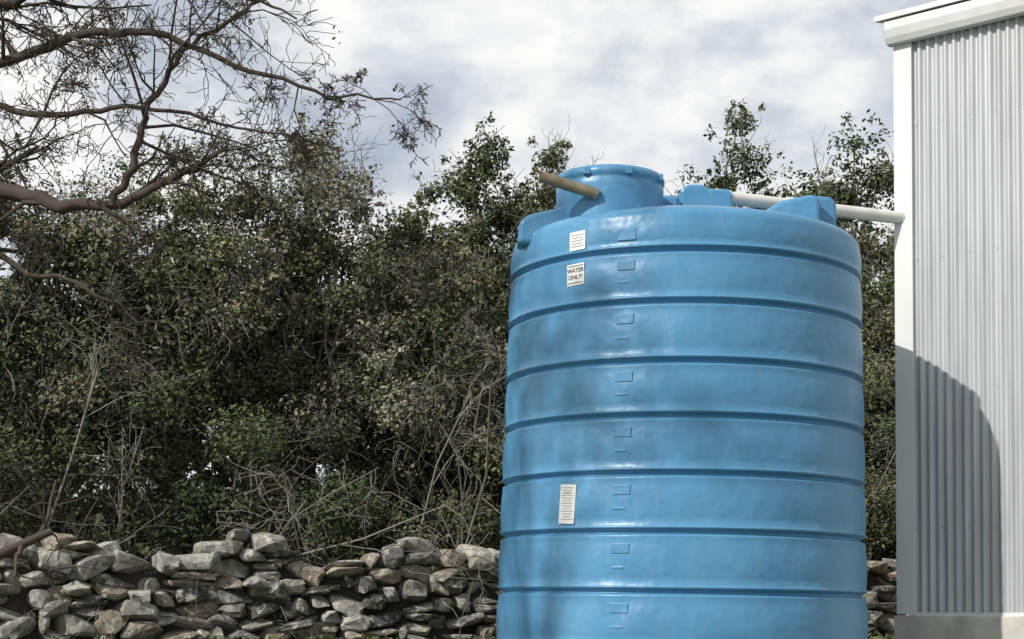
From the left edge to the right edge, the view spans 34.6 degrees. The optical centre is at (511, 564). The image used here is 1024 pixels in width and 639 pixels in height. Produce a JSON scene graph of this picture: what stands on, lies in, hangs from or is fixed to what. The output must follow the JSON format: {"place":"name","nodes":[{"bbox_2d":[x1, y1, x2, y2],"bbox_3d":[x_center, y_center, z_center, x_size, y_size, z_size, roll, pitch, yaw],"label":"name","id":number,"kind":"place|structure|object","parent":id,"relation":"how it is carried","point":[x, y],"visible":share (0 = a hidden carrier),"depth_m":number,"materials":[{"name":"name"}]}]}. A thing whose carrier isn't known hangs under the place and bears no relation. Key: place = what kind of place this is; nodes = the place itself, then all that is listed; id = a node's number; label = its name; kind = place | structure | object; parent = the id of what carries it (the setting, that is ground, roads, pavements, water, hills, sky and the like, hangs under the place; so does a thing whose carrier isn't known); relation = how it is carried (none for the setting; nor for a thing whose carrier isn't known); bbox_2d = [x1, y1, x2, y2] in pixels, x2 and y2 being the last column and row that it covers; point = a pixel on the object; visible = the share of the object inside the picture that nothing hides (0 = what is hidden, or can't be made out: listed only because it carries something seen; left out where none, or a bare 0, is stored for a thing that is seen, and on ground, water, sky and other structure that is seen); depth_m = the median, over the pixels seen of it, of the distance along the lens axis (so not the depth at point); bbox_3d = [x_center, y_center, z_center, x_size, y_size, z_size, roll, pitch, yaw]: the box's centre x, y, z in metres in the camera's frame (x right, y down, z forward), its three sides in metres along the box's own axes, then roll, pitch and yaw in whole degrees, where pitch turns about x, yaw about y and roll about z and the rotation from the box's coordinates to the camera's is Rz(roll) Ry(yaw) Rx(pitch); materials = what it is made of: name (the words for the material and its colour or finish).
{"place":"outdoors","nodes":[
{"label":"outdoors","id":0,"kind":"place"},
{"bbox_2d":[0,0,937,513],"label":"sky","id":1,"kind":"structure","parent":0,"point":[641,83],"materials":[{"name":"white"}]},
{"bbox_3d":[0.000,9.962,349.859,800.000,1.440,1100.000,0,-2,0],"label":"ground","id":2,"kind":"structure","parent":0,"visible":0},
{"bbox_2d":[0,172,77,397],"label":"oak tree","id":3,"kind":"object","parent":2,"relation":"on","point":[8,230],"visible":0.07,"depth_m":19.40,"materials":[{"name":"green plant"}]},
{"bbox_2d":[9,379,181,553],"bbox_3d":[-5.385,-0.671,18.801,3.173,3.004,2.634,0,-2,0],"label":"bare shrub","id":4,"kind":"object","parent":2,"relation":"on","point":[119,513],"visible":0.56,"depth_m":18.72,"materials":[{"name":"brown plant"}]},
{"bbox_2d":[0,123,244,546],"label":"oak tree","id":5,"kind":"object","parent":2,"relation":"on","point":[33,342],"visible":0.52,"depth_m":19.27,"materials":[{"name":"green plant"}]},
{"bbox_2d":[23,303,237,638],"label":"bare shrub","id":6,"kind":"object","parent":2,"relation":"on","point":[72,455],"visible":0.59,"depth_m":17.87,"materials":[{"name":"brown plant"}]},
{"bbox_2d":[0,121,373,554],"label":"oak tree","id":7,"kind":"object","parent":2,"relation":"on","point":[186,207],"visible":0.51,"depth_m":20.04,"materials":[{"name":"green plant"}]},
{"bbox_2d":[0,0,441,611],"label":"leafless tree","id":8,"kind":"object","parent":2,"relation":"on","point":[48,44],"visible":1,"depth_m":13.06,"materials":[{"name":"brown plant"}]},
{"bbox_2d":[137,390,352,569],"bbox_3d":[-3.058,-0.573,19.605,2.603,3.310,5.150,1,-2,-34],"label":"bare shrub","id":9,"kind":"object","parent":2,"relation":"on","point":[288,506],"visible":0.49,"depth_m":18.27,"materials":[{"name":"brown plant"}]},
{"bbox_2d":[0,406,497,637],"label":"bare shrub","id":10,"kind":"object","parent":2,"relation":"on","point":[319,549],"visible":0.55,"depth_m":18.40,"materials":[{"name":"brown plant"}]},
{"bbox_2d":[136,96,444,568],"bbox_3d":[-3.001,-2.649,21.359,4.349,6.898,4.077,0,-2,-14],"label":"oak tree","id":11,"kind":"object","parent":2,"relation":"on","point":[322,192],"visible":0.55,"depth_m":20.77,"materials":[{"name":"green plant"}]},
{"bbox_2d":[214,161,508,569],"bbox_3d":[-1.680,-2.361,22.445,4.462,6.371,4.056,0,-2,16],"label":"oak tree","id":12,"kind":"object","parent":2,"relation":"on","point":[430,249],"visible":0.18,"depth_m":21.82,"materials":[{"name":"green plant"}]},
{"bbox_2d":[257,324,508,569],"bbox_3d":[-0.788,-0.967,19.106,4.439,4.012,7.365,0,-2,0],"label":"bare shrub","id":13,"kind":"object","parent":2,"relation":"on","point":[484,481],"visible":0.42,"depth_m":18.94,"materials":[{"name":"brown plant"}]},
{"bbox_2d":[273,244,510,569],"bbox_3d":[-1.145,-1.727,21.571,4.147,5.081,4.094,1,-2,-34],"label":"oak tree","id":14,"kind":"object","parent":2,"relation":"on","point":[460,348],"visible":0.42,"depth_m":20.81,"materials":[{"name":"green plant"}]},
{"bbox_2d":[0,631,893,638],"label":"grass","id":15,"kind":"structure","parent":2,"relation":"on","point":[373,636],"depth_m":17.89,"materials":[{"name":"green plant"}]},
{"bbox_2d":[0,267,895,623],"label":"undergrowth","id":16,"kind":"object","parent":2,"relation":"on","point":[204,503],"visible":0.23,"depth_m":19.71,"materials":[{"name":"green plant"}]},
{"bbox_2d":[0,529,914,638],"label":"stone wall","id":17,"kind":"structure","parent":2,"relation":"on","point":[349,599],"depth_m":17.79,"materials":[{"name":"stone"}]},
{"bbox_2d":[364,111,576,548],"bbox_3d":[-0.411,-2.969,24.224,3.885,7.628,3.646,0,-2,0],"label":"oak tree","id":18,"kind":"object","parent":2,"relation":"on","point":[505,218],"visible":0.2,"depth_m":24.18,"materials":[{"name":"green plant"}]},
{"bbox_2d":[472,150,603,437],"bbox_3d":[1.071,-2.808,25.445,3.619,7.436,3.691,1,-2,-33],"label":"oak tree","id":19,"kind":"object","parent":2,"relation":"on","point":[518,196],"visible":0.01,"depth_m":25.51,"materials":[{"name":"green plant"}]},
{"bbox_2d":[496,164,867,638],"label":"water tank","id":20,"kind":"object","parent":2,"relation":"on","point":[684,451],"visible":1,"depth_m":12.34,"materials":[{"name":"plastic"}]},
{"bbox_2d":[716,188,904,223],"bbox_3d":[2.515,-2.869,14.187,2.349,0.599,0.134,1,-2,-27],"label":"inlet pipe","id":21,"kind":"object","parent":20,"relation":"attached to","point":[842,211],"visible":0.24,"depth_m":14.35,"materials":[{"name":"white plastic"}]},
{"bbox_2d":[664,97,834,209],"bbox_3d":[3.393,-3.320,26.613,4.433,8.452,3.998,-1,-2,35],"label":"oak tree","id":22,"kind":"object","parent":2,"relation":"on","point":[736,124],"visible":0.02,"depth_m":26.05,"materials":[{"name":"green plant"}]},
{"bbox_2d":[705,109,894,455],"bbox_3d":[5.001,-3.032,26.029,4.855,7.910,4.011,0,-2,0],"label":"oak tree","id":23,"kind":"object","parent":2,"relation":"on","point":[876,183],"visible":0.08,"depth_m":25.32,"materials":[{"name":"green plant"}]},
{"bbox_2d":[836,200,895,560],"bbox_3d":[5.748,-2.346,23.953,3.482,6.391,3.320,1,-2,-40],"label":"oak tree","id":24,"kind":"object","parent":2,"relation":"on","point":[884,339],"visible":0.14,"depth_m":23.58,"materials":[{"name":"green plant"}]},
{"bbox_2d":[894,615,1023,638],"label":"foundation","id":25,"kind":"object","parent":2,"relation":"on","point":[954,627],"visible":1,"depth_m":14.19,"materials":[{"name":"concrete"}]},
{"bbox_2d":[912,15,1023,612],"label":"front wall","id":26,"kind":"structure","parent":25,"relation":"on","point":[968,179],"depth_m":14.24,"materials":[{"name":"white metal"}]},
{"bbox_2d":[893,42,915,613],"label":"corner trim","id":27,"kind":"structure","parent":26,"relation":"attached to","point":[904,351],"depth_m":14.59,"materials":[{"name":"white paint"}]},
{"bbox_2d":[884,0,1023,47],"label":"gutter","id":28,"kind":"object","parent":26,"relation":"attached to","point":[943,21],"visible":1,"depth_m":14.27,"materials":[{"name":"white paint"}]},
{"bbox_2d":[914,99,1023,528],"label":"wall screws","id":29,"kind":"object","parent":26,"relation":"attached to","point":[941,253],"depth_m":14.33,"materials":[{"name":"grey metal"}]},
{"bbox_2d":[915,612,1023,615],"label":"base flashing","id":30,"kind":"object","parent":25,"relation":"on","point":[966,614],"visible":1,"depth_m":14.15,"materials":[{"name":"white paint"}]},
{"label":"roof","id":31,"kind":"object","parent":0,"visible":0},
{"bbox_2d":[874,0,970,22],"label":"roof front","id":32,"kind":"structure","parent":31,"relation":"attached to","point":[918,9],"depth_m":14.46,"materials":[{"name":"white paint"}]},
{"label":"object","id":33,"kind":"object","parent":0,"visible":0},
{"bbox_2d":[893,60,896,582],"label":"corner trim side","id":34,"kind":"structure","parent":33,"relation":"attached to","point":[894,255],"depth_m":14.66,"materials":[{"name":"white paint"}]}
]}

